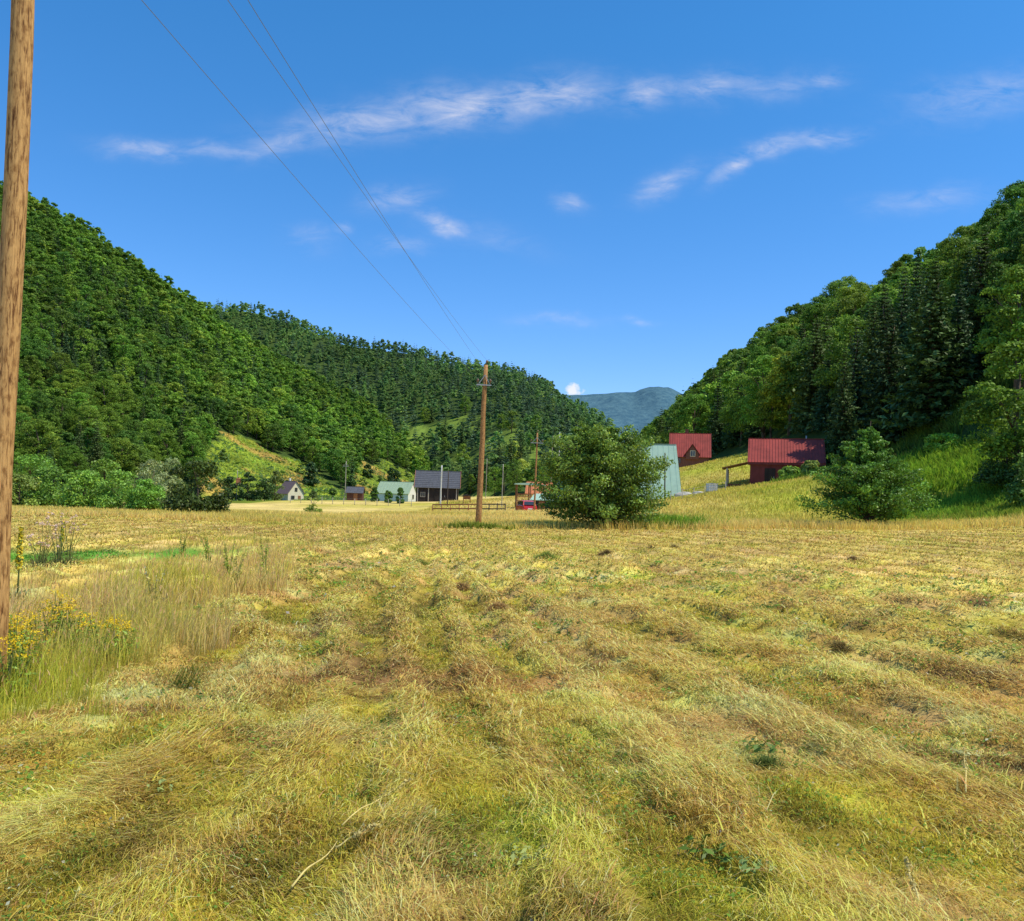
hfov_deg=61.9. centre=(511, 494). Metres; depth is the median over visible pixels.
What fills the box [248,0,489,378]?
power line
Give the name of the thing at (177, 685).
grass tuft
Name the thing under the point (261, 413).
broadleaf tree
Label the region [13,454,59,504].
bushy tree
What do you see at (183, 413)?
spruce tree
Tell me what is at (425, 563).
grass clump
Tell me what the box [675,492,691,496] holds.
stone
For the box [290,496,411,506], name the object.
rail fence
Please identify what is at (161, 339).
broadleaf tree
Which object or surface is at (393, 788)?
dry stalk
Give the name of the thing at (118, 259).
broadleaf tree
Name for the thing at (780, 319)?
broadleaf tree
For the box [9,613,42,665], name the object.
ragwort plant
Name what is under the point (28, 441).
broadleaf tree
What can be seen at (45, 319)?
broadleaf tree
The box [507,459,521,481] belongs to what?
broadleaf tree
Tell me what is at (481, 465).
utility pole
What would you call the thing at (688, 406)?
broadleaf tree
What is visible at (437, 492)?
door
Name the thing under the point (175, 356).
broadleaf tree
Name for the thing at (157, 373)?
spruce tree
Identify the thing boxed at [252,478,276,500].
shrub
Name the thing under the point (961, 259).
broadleaf tree
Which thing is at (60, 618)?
ragwort plant
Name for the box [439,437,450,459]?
broadleaf tree
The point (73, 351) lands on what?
spruce tree
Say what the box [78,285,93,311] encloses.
broadleaf tree
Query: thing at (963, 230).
broadleaf tree
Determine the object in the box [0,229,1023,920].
ground
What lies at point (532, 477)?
broadleaf tree
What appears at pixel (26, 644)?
ragwort plant
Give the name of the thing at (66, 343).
spruce tree
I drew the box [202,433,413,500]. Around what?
hillside grass
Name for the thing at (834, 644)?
grass clump
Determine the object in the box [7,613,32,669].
ragwort plant
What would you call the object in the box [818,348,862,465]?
spruce tree
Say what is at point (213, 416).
spruce tree
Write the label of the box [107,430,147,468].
broadleaf tree
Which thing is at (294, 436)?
broadleaf tree
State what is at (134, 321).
broadleaf tree
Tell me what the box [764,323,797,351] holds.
broadleaf tree
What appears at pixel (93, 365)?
spruce tree
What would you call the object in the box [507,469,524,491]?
broadleaf tree
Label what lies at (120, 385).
spruce tree
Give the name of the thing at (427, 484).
dark barn
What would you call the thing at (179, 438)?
spruce tree
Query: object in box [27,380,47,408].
broadleaf tree
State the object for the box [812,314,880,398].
broadleaf tree
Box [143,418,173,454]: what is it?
broadleaf tree
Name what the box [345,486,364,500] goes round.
garden shed
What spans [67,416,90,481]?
spruce tree
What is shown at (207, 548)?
wild herb
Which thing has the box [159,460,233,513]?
shrub
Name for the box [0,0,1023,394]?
sky
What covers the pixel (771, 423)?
broadleaf tree
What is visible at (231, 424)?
broadleaf tree
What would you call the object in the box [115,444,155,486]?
broadleaf tree
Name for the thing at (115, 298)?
spruce tree
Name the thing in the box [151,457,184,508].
willow shrub
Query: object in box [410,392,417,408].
spruce tree
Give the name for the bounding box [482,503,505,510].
rail fence
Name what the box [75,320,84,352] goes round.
spruce tree
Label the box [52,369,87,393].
broadleaf tree
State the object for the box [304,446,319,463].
broadleaf tree
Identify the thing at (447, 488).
utility pole
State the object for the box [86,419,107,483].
spruce tree
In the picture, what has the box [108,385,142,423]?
broadleaf tree
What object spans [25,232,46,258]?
broadleaf tree
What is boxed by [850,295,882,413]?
spruce tree
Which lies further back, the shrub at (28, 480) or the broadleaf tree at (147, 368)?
the broadleaf tree at (147, 368)
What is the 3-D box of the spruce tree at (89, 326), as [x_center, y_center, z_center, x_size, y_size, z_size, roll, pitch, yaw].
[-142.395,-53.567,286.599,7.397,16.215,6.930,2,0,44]
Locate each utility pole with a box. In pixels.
[0,0,34,686]
[344,460,346,499]
[440,465,442,505]
[447,470,448,506]
[475,360,491,523]
[501,464,503,506]
[531,431,542,509]
[664,453,665,498]
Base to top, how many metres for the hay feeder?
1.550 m
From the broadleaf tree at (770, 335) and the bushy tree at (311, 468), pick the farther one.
the bushy tree at (311, 468)
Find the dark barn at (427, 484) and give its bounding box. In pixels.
[414,470,460,501]
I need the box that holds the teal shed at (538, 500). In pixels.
[530,493,561,509]
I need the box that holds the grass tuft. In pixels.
[153,654,225,689]
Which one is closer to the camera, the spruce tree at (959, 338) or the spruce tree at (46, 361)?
the spruce tree at (959, 338)
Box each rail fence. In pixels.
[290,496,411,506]
[432,504,475,510]
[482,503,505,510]
[670,481,725,499]
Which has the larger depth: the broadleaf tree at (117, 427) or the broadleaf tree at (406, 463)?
the broadleaf tree at (406, 463)
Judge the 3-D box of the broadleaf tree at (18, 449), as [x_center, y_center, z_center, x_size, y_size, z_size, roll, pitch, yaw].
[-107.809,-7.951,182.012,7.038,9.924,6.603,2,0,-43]
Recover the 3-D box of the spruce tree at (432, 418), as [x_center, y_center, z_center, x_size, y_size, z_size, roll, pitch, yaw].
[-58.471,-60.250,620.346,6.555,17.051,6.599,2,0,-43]
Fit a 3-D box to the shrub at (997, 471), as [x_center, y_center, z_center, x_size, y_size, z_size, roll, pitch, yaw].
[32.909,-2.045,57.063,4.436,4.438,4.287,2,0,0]
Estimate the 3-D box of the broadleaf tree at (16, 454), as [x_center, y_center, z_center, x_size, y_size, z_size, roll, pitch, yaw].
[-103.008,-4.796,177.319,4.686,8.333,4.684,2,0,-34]
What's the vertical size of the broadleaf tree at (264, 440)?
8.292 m
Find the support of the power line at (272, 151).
attached to the utility pole at (15, 183)
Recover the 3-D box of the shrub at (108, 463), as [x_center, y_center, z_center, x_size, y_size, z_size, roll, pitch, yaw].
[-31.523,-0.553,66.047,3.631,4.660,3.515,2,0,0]
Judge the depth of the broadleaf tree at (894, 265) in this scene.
165.89 m
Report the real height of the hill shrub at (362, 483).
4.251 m
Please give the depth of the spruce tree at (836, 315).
155.57 m
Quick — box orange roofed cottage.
[525,481,552,495]
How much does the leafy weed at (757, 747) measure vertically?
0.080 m
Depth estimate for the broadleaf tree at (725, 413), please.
154.56 m
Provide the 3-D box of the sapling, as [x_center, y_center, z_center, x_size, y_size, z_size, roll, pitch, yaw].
[-14.952,1.113,63.966,1.371,1.897,1.473,2,0,11]
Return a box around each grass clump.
[411,558,429,564]
[450,581,472,590]
[484,601,517,612]
[532,551,561,560]
[596,548,612,555]
[742,751,801,771]
[827,638,855,655]
[845,555,858,560]
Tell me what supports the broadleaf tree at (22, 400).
on the ground at (928, 715)
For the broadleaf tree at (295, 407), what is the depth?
398.80 m
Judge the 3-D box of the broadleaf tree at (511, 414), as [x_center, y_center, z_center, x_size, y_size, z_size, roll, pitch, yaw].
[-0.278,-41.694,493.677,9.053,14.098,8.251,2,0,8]
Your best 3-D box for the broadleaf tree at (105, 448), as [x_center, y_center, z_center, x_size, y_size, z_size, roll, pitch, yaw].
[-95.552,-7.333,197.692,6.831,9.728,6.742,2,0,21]
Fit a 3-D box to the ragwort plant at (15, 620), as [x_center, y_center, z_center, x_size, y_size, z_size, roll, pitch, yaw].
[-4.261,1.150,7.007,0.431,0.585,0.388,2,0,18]
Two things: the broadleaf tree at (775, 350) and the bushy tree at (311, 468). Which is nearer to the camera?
the broadleaf tree at (775, 350)
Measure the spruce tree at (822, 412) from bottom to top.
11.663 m
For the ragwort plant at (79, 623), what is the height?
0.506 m
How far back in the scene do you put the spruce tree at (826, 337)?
121.83 m
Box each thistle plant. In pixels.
[20,534,58,567]
[23,521,60,568]
[36,513,77,566]
[47,512,86,564]
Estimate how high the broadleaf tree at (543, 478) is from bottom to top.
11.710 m
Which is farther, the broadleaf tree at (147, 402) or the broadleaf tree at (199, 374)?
the broadleaf tree at (199, 374)
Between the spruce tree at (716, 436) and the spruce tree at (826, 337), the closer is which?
the spruce tree at (826, 337)
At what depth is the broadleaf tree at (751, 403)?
136.27 m
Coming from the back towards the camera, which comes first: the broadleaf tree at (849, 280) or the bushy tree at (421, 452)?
the bushy tree at (421, 452)
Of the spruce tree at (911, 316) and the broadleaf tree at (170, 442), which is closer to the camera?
the spruce tree at (911, 316)
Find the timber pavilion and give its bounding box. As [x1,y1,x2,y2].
[514,483,545,506]
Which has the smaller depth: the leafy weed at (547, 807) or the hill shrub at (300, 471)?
the leafy weed at (547, 807)
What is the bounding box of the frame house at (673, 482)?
[604,444,680,500]
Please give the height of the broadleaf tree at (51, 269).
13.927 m
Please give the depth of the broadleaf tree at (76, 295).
316.81 m
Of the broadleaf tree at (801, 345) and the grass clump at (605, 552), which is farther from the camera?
the broadleaf tree at (801, 345)
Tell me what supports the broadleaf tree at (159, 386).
on the ground at (928, 715)
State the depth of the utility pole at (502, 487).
117.95 m
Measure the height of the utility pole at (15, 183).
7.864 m
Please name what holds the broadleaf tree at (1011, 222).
on the ground at (928, 715)
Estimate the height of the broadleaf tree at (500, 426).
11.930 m
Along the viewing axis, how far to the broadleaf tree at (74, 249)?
377.74 m
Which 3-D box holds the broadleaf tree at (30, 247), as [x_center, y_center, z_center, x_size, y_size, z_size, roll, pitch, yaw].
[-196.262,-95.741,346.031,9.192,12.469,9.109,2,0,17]
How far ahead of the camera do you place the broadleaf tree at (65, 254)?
361.23 m
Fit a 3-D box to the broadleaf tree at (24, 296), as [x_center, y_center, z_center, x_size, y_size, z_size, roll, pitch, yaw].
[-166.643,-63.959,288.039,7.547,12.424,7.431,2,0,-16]
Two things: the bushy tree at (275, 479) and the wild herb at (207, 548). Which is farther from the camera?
the bushy tree at (275, 479)
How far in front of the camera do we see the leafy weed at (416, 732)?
5.33 m
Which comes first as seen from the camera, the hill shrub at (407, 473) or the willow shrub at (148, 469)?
the willow shrub at (148, 469)
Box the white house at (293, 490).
[276,478,304,500]
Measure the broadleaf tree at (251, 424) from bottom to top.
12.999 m
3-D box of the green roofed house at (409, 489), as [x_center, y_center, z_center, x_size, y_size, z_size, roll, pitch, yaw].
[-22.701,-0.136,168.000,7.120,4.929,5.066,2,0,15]
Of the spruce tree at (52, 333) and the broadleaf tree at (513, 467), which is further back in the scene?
the broadleaf tree at (513, 467)
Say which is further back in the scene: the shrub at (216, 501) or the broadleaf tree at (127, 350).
the broadleaf tree at (127, 350)
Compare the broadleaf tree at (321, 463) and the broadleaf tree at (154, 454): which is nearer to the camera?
the broadleaf tree at (154, 454)
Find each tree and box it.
[13,439,24,469]
[13,452,28,483]
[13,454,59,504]
[14,418,63,474]
[15,405,37,445]
[15,412,38,446]
[16,382,31,419]
[17,368,35,405]
[18,355,42,390]
[19,335,31,367]
[20,339,53,372]
[21,313,39,335]
[21,321,29,346]
[22,299,36,326]
[23,275,48,302]
[23,290,28,311]
[24,265,40,286]
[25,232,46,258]
[25,243,38,260]
[25,312,58,341]
[26,328,54,360]
[26,391,50,418]
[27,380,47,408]
[33,413,63,439]
[34,253,51,274]
[37,264,62,289]
[41,340,58,379]
[42,287,66,309]
[43,352,76,383]
[43,444,61,490]
[46,396,76,439]
[50,308,78,346]
[50,325,59,364]
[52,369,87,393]
[54,233,61,264]
[54,251,73,273]
[54,276,81,304]
[54,383,76,410]
[56,445,89,480]
[58,262,73,279]
[60,452,89,483]
[61,237,82,257]
[61,245,80,261]
[61,329,70,353]
[63,339,84,385]
[63,392,97,421]
[64,291,83,312]
[66,386,102,414]
[67,300,89,325]
[67,405,106,443]
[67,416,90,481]
[70,328,97,358]
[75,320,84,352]
[77,363,95,386]
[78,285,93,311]
[82,313,96,357]
[82,346,99,391]
[85,379,128,417]
[86,261,92,280]
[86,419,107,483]
[86,443,115,471]
[87,299,113,329]
[87,371,113,412]
[90,289,115,319]
[95,343,104,376]
[96,407,123,443]
[98,263,105,283]
[100,279,117,299]
[103,437,143,476]
[104,403,129,434]
[105,327,126,353]
[105,374,134,406]
[107,271,120,301]
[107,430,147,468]
[108,334,137,365]
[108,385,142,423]
[111,257,127,271]
[112,344,138,371]
[115,356,135,377]
[115,368,131,416]
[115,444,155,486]
[121,276,131,304]
[121,419,150,449]
[123,308,129,323]
[127,317,141,333]
[129,346,151,375]
[130,437,149,485]
[132,363,155,388]
[132,395,158,422]
[137,366,145,396]
[137,386,167,417]
[138,406,147,438]
[141,382,170,411]
[142,445,162,471]
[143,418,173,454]
[144,332,162,356]
[149,333,171,362]
[150,452,162,474]
[153,433,185,471]
[154,358,161,389]
[160,404,168,432]
[161,345,182,367]
[162,382,185,406]
[163,313,170,342]
[163,353,185,373]
[171,419,188,460]
[175,372,190,401]
[177,348,194,372]
[178,401,186,440]
[179,436,206,480]
[181,416,213,448]
[182,427,210,462]
[184,333,190,348]
[184,456,205,483]
[188,368,206,394]
[195,403,200,425]
[196,343,214,365]
[196,354,215,376]
[199,414,219,443]
[208,374,227,392]
[209,401,219,438]
[210,382,227,402]
[210,397,228,426]
[223,410,244,433]
[240,406,257,436]
[246,407,269,439]
[259,394,275,414]
[260,430,273,449]
[264,423,285,451]
[265,470,284,500]
[271,421,292,450]
[281,404,299,421]
[281,422,302,451]
[293,433,311,460]
[302,438,322,462]
[302,462,319,485]
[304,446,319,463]
[307,491,317,499]
[314,452,324,471]
[321,448,345,479]
[333,460,350,487]
[346,452,357,486]
[362,464,373,477]
[364,439,380,463]
[384,440,393,460]
[386,464,402,481]
[393,447,405,466]
[401,453,409,469]
[403,446,427,467]
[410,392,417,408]
[418,407,430,423]
[427,402,435,421]
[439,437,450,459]
[441,416,449,436]
[456,419,466,444]
[456,443,470,467]
[460,396,471,414]
[463,463,473,494]
[467,474,475,490]
[471,453,478,484]
[472,418,479,443]
[483,458,491,487]
[485,467,503,496]
[491,441,502,469]
[495,414,505,430]
[495,464,511,494]
[503,441,520,459]
[504,410,518,432]
[504,435,516,468]
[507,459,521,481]
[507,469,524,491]
[515,428,526,456]
[515,439,523,459]
[517,459,529,477]
[524,459,544,485]
[526,434,535,452]
[528,421,675,528]
[529,415,542,436]
[532,422,539,444]
[538,467,550,481]
[653,409,666,444]
[654,430,669,444]
[661,414,671,443]
[664,420,684,443]
[672,394,712,433]
[701,365,717,400]
[706,374,729,454]
[717,367,749,445]
[717,373,751,445]
[720,356,745,426]
[731,376,773,430]
[736,354,793,437]
[744,346,770,375]
[748,331,765,352]
[752,373,788,437]
[755,347,790,376]
[758,351,807,435]
[760,316,788,338]
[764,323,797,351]
[767,328,799,355]
[770,335,797,356]
[775,335,838,402]
[782,317,832,433]
[788,305,806,319]
[793,319,806,347]
[794,423,941,523]
[795,314,837,419]
[796,295,837,333]
[798,303,826,338]
[802,348,841,433]
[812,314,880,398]
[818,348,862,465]
[819,281,849,309]
[822,286,861,328]
[822,320,877,456]
[829,275,864,299]
[830,303,840,332]
[833,291,870,331]
[836,282,872,308]
[848,304,915,447]
[850,285,899,418]
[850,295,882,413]
[870,256,982,433]
[872,264,946,405]
[876,261,908,288]
[880,264,912,368]
[891,274,930,414]
[898,249,926,325]
[922,235,973,296]
[926,278,985,407]
[937,225,974,261]
[940,248,977,379]
[941,243,990,323]
[952,230,1014,378]
[957,339,1023,480]
[965,261,1022,354]
[966,214,1009,278]
[972,263,1023,393]
[975,203,1011,238]
[975,223,1018,278]
[976,247,1022,316]
[984,210,1023,274]
[987,183,1023,235]
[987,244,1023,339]
[991,180,1023,220]
[991,208,1023,283]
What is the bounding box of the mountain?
[566,387,681,434]
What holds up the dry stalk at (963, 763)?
on the ground at (928, 715)
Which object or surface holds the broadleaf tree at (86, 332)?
on the ground at (928, 715)
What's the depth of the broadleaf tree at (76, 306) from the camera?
303.75 m
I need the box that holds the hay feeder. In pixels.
[463,494,470,502]
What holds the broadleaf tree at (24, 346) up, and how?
on the ground at (928, 715)
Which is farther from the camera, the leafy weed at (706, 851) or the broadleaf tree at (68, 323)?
the broadleaf tree at (68, 323)
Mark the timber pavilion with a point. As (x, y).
(521, 496)
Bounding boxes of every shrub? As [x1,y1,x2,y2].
[12,473,44,505]
[21,465,87,506]
[55,469,113,508]
[82,458,126,502]
[91,468,147,508]
[124,478,167,509]
[127,459,176,508]
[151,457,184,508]
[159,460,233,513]
[219,449,228,459]
[221,476,238,499]
[237,472,257,500]
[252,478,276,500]
[296,465,304,473]
[329,488,336,494]
[358,477,367,485]
[370,487,379,501]
[376,475,383,481]
[384,490,392,502]
[395,487,404,503]
[404,468,411,476]
[778,465,800,479]
[800,460,819,473]
[923,432,964,451]
[968,430,1023,486]
[1002,453,1023,505]
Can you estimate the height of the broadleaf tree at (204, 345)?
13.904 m
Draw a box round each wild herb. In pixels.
[144,566,164,606]
[177,528,187,556]
[199,534,211,560]
[223,535,235,577]
[232,549,246,582]
[259,533,268,573]
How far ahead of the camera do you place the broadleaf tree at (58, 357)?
243.71 m
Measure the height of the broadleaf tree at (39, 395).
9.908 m
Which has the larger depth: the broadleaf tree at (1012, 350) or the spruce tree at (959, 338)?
the spruce tree at (959, 338)
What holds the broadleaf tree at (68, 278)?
on the ground at (928, 715)
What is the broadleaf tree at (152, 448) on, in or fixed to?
on the ground at (928, 715)
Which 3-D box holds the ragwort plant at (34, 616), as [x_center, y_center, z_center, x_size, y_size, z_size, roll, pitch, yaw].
[-4.223,1.251,7.584,0.371,0.543,0.507,2,0,9]
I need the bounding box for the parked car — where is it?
[515,500,536,509]
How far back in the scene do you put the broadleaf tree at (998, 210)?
129.33 m
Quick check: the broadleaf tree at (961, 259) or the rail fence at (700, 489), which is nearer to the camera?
the rail fence at (700, 489)
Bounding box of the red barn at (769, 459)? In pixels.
[722,436,825,487]
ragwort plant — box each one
[0,633,37,702]
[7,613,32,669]
[8,622,54,682]
[9,609,23,629]
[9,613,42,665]
[14,604,66,660]
[34,589,78,651]
[48,593,86,653]
[55,607,98,656]
[69,612,130,662]
[102,618,141,664]
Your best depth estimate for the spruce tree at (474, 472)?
419.32 m
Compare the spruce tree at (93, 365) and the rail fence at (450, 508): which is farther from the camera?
the spruce tree at (93, 365)
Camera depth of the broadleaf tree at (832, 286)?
188.64 m
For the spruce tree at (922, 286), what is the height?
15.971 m
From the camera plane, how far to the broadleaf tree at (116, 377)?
254.57 m
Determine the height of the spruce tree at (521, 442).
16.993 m
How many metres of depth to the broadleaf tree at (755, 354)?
184.81 m
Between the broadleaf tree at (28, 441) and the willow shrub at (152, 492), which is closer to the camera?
the willow shrub at (152, 492)
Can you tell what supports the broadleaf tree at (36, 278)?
on the ground at (928, 715)
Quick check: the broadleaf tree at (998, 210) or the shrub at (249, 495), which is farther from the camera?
the shrub at (249, 495)
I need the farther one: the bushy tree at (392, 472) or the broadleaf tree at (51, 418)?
the bushy tree at (392, 472)
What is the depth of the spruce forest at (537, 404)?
585.42 m
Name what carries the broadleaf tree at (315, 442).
on the ground at (928, 715)
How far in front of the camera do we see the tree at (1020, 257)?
75.11 m
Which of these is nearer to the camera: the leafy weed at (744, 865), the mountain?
the leafy weed at (744, 865)
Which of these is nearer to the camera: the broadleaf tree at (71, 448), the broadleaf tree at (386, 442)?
the broadleaf tree at (71, 448)
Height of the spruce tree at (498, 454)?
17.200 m
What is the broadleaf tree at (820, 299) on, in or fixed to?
on the ground at (928, 715)
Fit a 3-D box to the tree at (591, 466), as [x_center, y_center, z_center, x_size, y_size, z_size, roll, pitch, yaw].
[4.541,-0.843,43.166,7.395,5.676,7.920,2,0,0]
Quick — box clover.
[0,548,1023,920]
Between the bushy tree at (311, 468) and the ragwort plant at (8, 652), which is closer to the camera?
the ragwort plant at (8, 652)
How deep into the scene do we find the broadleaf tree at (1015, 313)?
70.02 m
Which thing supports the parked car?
on the ground at (928, 715)
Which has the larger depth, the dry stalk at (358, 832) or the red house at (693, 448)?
the red house at (693, 448)
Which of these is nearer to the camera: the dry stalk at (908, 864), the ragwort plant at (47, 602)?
the dry stalk at (908, 864)
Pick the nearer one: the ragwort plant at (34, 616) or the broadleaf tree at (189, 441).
the ragwort plant at (34, 616)
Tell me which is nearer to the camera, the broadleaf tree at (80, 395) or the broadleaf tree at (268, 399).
the broadleaf tree at (80, 395)
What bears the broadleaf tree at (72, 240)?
on the ground at (928, 715)
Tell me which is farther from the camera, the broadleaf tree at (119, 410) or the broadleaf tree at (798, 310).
the broadleaf tree at (119, 410)
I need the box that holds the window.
[690,450,694,456]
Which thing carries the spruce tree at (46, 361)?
on the ground at (928, 715)
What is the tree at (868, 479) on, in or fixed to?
on the ground at (928, 715)
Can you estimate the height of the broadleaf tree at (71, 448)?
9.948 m
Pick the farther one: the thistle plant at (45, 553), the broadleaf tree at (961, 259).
the broadleaf tree at (961, 259)
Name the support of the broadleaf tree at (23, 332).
on the ground at (928, 715)
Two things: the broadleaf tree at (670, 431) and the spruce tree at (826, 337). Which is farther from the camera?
the broadleaf tree at (670, 431)
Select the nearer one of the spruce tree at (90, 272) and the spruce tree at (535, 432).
the spruce tree at (90, 272)
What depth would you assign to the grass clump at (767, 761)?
5.38 m
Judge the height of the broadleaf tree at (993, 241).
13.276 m
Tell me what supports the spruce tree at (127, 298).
on the ground at (928, 715)
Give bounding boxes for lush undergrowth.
[434,357,1023,529]
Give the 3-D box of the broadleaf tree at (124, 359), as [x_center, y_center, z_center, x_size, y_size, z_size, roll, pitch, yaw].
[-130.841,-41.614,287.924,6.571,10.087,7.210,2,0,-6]
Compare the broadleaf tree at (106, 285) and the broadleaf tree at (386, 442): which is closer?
the broadleaf tree at (106, 285)
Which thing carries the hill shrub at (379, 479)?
on the ground at (928, 715)
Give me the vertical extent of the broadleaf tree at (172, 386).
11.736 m
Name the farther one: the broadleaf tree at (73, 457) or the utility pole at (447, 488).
the broadleaf tree at (73, 457)
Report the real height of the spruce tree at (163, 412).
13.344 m
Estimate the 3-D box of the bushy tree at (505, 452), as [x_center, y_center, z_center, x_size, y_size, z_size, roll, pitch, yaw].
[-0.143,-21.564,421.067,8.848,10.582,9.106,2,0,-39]
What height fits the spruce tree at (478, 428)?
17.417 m
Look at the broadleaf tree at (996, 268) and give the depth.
82.05 m
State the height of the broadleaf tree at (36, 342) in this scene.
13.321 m
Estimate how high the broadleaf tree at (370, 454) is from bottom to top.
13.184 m
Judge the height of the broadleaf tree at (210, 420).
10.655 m
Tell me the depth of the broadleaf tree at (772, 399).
127.85 m
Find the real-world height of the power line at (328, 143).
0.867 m
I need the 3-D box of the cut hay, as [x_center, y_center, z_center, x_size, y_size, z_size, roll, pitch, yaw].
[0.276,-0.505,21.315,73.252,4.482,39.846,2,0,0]
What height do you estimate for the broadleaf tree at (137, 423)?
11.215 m
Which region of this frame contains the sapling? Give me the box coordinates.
[303,497,322,512]
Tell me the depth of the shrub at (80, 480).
56.34 m
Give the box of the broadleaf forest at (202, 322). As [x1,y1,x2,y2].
[0,180,1023,491]
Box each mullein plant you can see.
[10,527,34,598]
[53,521,68,554]
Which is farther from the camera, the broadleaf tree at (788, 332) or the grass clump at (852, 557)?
the broadleaf tree at (788, 332)
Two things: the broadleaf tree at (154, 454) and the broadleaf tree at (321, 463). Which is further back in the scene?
the broadleaf tree at (321, 463)
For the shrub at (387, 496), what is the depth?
139.74 m
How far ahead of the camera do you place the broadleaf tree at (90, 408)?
210.60 m
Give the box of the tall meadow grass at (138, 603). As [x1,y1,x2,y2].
[0,527,323,724]
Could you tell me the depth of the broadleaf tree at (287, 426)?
343.65 m
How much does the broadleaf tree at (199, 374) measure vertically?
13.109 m
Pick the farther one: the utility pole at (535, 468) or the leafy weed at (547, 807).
the utility pole at (535, 468)
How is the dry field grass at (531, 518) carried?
on the ground at (928, 715)
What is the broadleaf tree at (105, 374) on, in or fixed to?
on the ground at (928, 715)
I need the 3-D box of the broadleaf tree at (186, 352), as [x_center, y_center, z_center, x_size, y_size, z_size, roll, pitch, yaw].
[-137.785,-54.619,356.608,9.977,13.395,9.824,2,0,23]
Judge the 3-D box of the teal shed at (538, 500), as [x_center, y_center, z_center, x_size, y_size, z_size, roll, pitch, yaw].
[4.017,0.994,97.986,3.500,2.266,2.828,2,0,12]
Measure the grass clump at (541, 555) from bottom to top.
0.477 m
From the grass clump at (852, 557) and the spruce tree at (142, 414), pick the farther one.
the spruce tree at (142, 414)
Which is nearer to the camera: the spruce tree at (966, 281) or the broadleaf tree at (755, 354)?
the spruce tree at (966, 281)
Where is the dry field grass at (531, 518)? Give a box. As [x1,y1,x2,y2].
[12,444,1023,530]
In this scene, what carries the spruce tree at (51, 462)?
on the ground at (928, 715)
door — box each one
[435,490,445,501]
[764,468,775,481]
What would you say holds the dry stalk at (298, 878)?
on the cut hay
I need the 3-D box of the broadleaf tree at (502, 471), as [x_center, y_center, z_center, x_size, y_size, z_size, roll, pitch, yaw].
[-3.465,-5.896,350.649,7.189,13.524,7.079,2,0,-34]
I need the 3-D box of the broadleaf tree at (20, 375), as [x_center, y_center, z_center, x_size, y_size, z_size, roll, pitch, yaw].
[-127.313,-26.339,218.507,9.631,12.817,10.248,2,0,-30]
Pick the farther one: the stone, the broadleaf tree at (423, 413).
the broadleaf tree at (423, 413)
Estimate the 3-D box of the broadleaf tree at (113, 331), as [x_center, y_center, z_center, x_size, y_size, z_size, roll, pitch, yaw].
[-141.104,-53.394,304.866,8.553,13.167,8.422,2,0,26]
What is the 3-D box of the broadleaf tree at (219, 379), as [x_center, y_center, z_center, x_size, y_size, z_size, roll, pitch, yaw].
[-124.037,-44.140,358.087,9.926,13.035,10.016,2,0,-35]
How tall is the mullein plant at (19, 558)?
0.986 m
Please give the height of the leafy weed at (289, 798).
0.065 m
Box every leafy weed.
[141,775,176,792]
[275,789,305,803]
[411,731,430,741]
[490,744,506,755]
[499,837,541,865]
[536,802,586,825]
[678,834,738,861]
[728,852,776,872]
[740,735,785,753]
[950,744,980,759]
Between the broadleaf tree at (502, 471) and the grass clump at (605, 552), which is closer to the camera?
the grass clump at (605, 552)
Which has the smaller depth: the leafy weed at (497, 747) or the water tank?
the leafy weed at (497, 747)
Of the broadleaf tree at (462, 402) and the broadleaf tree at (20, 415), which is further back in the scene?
the broadleaf tree at (462, 402)
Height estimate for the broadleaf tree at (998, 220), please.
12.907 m
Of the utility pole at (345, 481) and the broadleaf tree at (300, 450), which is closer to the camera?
the utility pole at (345, 481)
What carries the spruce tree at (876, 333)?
on the ground at (928, 715)
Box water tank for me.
[706,483,717,492]
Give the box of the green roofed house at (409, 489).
[377,481,415,501]
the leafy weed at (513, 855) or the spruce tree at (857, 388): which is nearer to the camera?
the leafy weed at (513, 855)
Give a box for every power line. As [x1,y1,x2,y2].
[142,0,461,362]
[228,0,484,357]
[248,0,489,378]
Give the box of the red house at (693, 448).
[669,429,710,467]
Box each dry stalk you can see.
[290,839,339,887]
[336,821,382,847]
[341,778,415,825]
[903,856,920,901]
[961,748,968,792]
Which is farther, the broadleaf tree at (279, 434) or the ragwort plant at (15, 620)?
the broadleaf tree at (279, 434)
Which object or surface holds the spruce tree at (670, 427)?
on the ground at (928, 715)
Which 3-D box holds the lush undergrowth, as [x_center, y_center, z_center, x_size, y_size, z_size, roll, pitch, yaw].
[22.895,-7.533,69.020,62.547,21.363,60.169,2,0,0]
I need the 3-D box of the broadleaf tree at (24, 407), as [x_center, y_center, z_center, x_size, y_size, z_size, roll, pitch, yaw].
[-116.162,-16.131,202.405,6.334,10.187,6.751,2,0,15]
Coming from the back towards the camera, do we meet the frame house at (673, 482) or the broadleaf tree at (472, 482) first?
the broadleaf tree at (472, 482)
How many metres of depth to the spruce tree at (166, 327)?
387.02 m
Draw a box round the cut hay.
[0,512,1023,920]
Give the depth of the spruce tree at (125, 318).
345.23 m
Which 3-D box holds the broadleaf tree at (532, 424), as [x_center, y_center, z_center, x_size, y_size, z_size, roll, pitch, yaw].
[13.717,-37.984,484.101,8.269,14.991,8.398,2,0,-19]
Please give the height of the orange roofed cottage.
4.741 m
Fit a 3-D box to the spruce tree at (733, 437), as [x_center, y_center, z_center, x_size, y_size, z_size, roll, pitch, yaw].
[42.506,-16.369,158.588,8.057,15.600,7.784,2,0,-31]
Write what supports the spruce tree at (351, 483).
on the ground at (928, 715)
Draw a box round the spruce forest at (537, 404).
[1,180,946,485]
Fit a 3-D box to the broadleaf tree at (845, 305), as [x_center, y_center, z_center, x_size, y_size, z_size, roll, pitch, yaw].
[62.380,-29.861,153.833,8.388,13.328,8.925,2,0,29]

